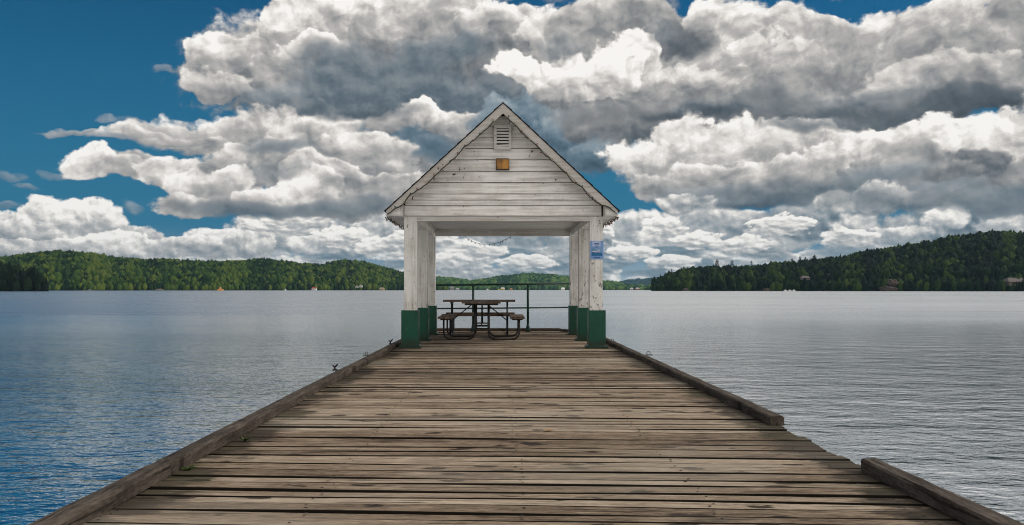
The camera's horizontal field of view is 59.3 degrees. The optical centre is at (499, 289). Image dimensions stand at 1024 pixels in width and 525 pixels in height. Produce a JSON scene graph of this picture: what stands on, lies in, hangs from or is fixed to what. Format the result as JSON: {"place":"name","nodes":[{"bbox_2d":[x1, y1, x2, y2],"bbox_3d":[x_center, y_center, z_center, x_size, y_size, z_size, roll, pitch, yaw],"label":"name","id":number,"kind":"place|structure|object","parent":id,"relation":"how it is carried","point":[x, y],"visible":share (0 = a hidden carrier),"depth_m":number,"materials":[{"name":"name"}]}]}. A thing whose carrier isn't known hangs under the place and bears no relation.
{"place":"outdoors","nodes":[
{"label":"outdoors","id":0,"kind":"place"},
{"bbox_2d":[50,288,401,290],"bbox_3d":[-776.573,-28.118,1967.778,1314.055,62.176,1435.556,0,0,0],"label":"hill","id":1,"kind":"structure","parent":0,"point":[142,289],"depth_m":1394.11,"materials":[{"name":"green plant"}]},
{"bbox_2d":[0,249,447,290],"bbox_3d":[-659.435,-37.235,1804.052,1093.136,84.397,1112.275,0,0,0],"label":"forest","id":2,"kind":"object","parent":1,"relation":"on","point":[60,269],"visible":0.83,"depth_m":1598.98,"materials":[{"name":"green plant"}]},
{"bbox_2d":[0,290,1023,524],"bbox_3d":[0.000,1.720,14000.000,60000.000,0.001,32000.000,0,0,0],"label":"water","id":3,"kind":"structure","parent":0,"point":[99,390],"depth_m":21.18,"materials":[{"name":"blue liquid"}]},
{"bbox_2d":[28,328,1023,524],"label":"pier","id":4,"kind":"structure","parent":3,"relation":"in","point":[440,429],"depth_m":5.12,"materials":[{"name":"brown wood"}]},
{"bbox_2d":[181,465,194,469],"bbox_3d":[-1.671,0.960,4.828,0.081,0.023,0.082,0,0,0],"label":"weed","id":5,"kind":"object","parent":4,"relation":"on","point":[190,467],"visible":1,"depth_m":4.81,"materials":[{"name":"green plant"}]},
{"bbox_2d":[442,300,514,334],"bbox_3d":[-0.439,0.596,19.420,1.539,0.742,1.649,0,0,0],"label":"picnic table","id":6,"kind":"object","parent":4,"relation":"on","point":[463,313],"visible":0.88,"depth_m":19.27,"materials":[{"name":"brown wood"}]},
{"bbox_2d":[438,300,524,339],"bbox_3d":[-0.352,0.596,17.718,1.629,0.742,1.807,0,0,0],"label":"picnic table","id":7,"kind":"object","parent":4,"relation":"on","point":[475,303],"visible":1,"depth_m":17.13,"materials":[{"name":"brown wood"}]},
{"bbox_2d":[384,102,619,348],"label":"pavilion","id":8,"kind":"structure","parent":4,"relation":"on","point":[470,190],"depth_m":14.79,"materials":[{"name":"white paint"}]},
{"bbox_2d":[385,217,403,229],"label":"string lights","id":9,"kind":"object","parent":8,"relation":"hanging from","point":[390,220],"visible":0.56,"depth_m":15.59,"materials":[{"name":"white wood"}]},
{"bbox_2d":[387,118,493,213],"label":"string lights","id":10,"kind":"object","parent":8,"relation":"hanging from","point":[442,168],"visible":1,"depth_m":14.48,"materials":[{"name":"plastic"}]},
{"bbox_2d":[466,236,510,245],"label":"string lights","id":11,"kind":"object","parent":8,"relation":"hanging from","point":[489,244],"visible":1,"depth_m":18.93,"materials":[{"name":"grey plastic"}]},
{"bbox_2d":[496,158,508,169],"bbox_3d":[0.043,-2.046,14.741,0.220,0.185,0.111,0,0,0],"label":"wall lamp","id":12,"kind":"object","parent":8,"relation":"attached to","point":[502,163],"visible":1,"depth_m":14.69,"materials":[{"name":"brown metal"}]},
{"bbox_2d":[507,115,614,211],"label":"string lights","id":13,"kind":"object","parent":8,"relation":"hanging from","point":[556,164],"visible":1,"depth_m":14.48,"materials":[{"name":"plastic"}]},
{"bbox_2d":[590,241,602,258],"bbox_3d":[1.591,-0.645,14.791,0.219,0.302,0.011,0,0,0],"label":"notice","id":14,"kind":"object","parent":8,"relation":"attached to","point":[596,249],"visible":1,"depth_m":14.79,"materials":[{"name":"blue paper"}]},
{"bbox_2d":[603,217,618,227],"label":"string lights","id":15,"kind":"object","parent":8,"relation":"hanging from","point":[608,223],"visible":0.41,"depth_m":15.43,"materials":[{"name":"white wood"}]},
{"bbox_2d":[436,282,568,331],"bbox_3d":[0.011,0.404,20.720,3.463,1.130,0.124,0,0,0],"label":"railing","id":16,"kind":"object","parent":4,"relation":"on","point":[527,329],"visible":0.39,"depth_m":20.70,"materials":[{"name":"green paint"}]},
{"bbox_2d":[0,0,1023,281],"label":"sky","id":17,"kind":"structure","parent":0,"point":[741,132],"materials":[{"name":"white"}]},
{"bbox_2d":[643,284,650,289],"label":"forest","id":18,"kind":"object","parent":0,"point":[646,287],"visible":0.37,"depth_m":2011.64,"materials":[{"name":"green plant"}]},
{"bbox_2d":[668,287,1015,290],"bbox_3d":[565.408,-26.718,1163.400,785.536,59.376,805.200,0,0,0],"label":"hill","id":19,"kind":"structure","parent":0,"point":[848,290],"depth_m":893.93,"materials":[{"name":"green plant"}]},
{"bbox_2d":[800,276,809,279],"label":"cottage","id":20,"kind":"structure","parent":19,"relation":"on","point":[803,277],"depth_m":916.81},
{"bbox_2d":[650,229,1023,290],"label":"forest","id":21,"kind":"object","parent":19,"relation":"on","point":[989,260],"visible":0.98,"depth_m":931.19,"materials":[{"name":"green plant"}]},
{"bbox_2d":[878,286,897,290],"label":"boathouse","id":22,"kind":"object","parent":19,"relation":"on","point":[888,288],"visible":0.87,"depth_m":856.44,"materials":[{"name":"brown wood"}]},
{"bbox_2d":[887,279,898,286],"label":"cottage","id":23,"kind":"structure","parent":19,"relation":"on","point":[892,282],"depth_m":858.20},
{"bbox_2d":[1001,278,1023,285],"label":"cottage","id":24,"kind":"structure","parent":19,"relation":"on","point":[1009,281],"depth_m":815.92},
{"bbox_3d":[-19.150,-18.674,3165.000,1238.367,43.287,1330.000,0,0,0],"label":"hill","id":25,"kind":"structure","parent":0,"visible":0},
{"bbox_2d":[436,272,643,289],"bbox_3d":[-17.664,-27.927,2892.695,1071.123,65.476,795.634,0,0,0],"label":"forest","id":26,"kind":"object","parent":25,"relation":"on","point":[531,277],"visible":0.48,"depth_m":2611.09,"materials":[{"name":"green plant"}]},
{"bbox_3d":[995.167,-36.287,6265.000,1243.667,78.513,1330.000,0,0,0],"label":"hill","id":27,"kind":"structure","parent":0,"visible":0},
{"bbox_2d":[619,277,656,285],"bbox_3d":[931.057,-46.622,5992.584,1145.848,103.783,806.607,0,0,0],"label":"forest","id":28,"kind":"object","parent":27,"relation":"on","point":[644,282],"visible":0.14,"depth_m":5952.44,"materials":[{"name":"green plant"}]},
{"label":"hill","id":29,"kind":"structure","parent":0,"visible":0},
{"bbox_2d":[0,261,48,290],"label":"forest","id":30,"kind":"object","parent":29,"relation":"on","point":[15,278],"visible":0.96,"depth_m":802.03,"materials":[{"name":"green plant"}]}
]}

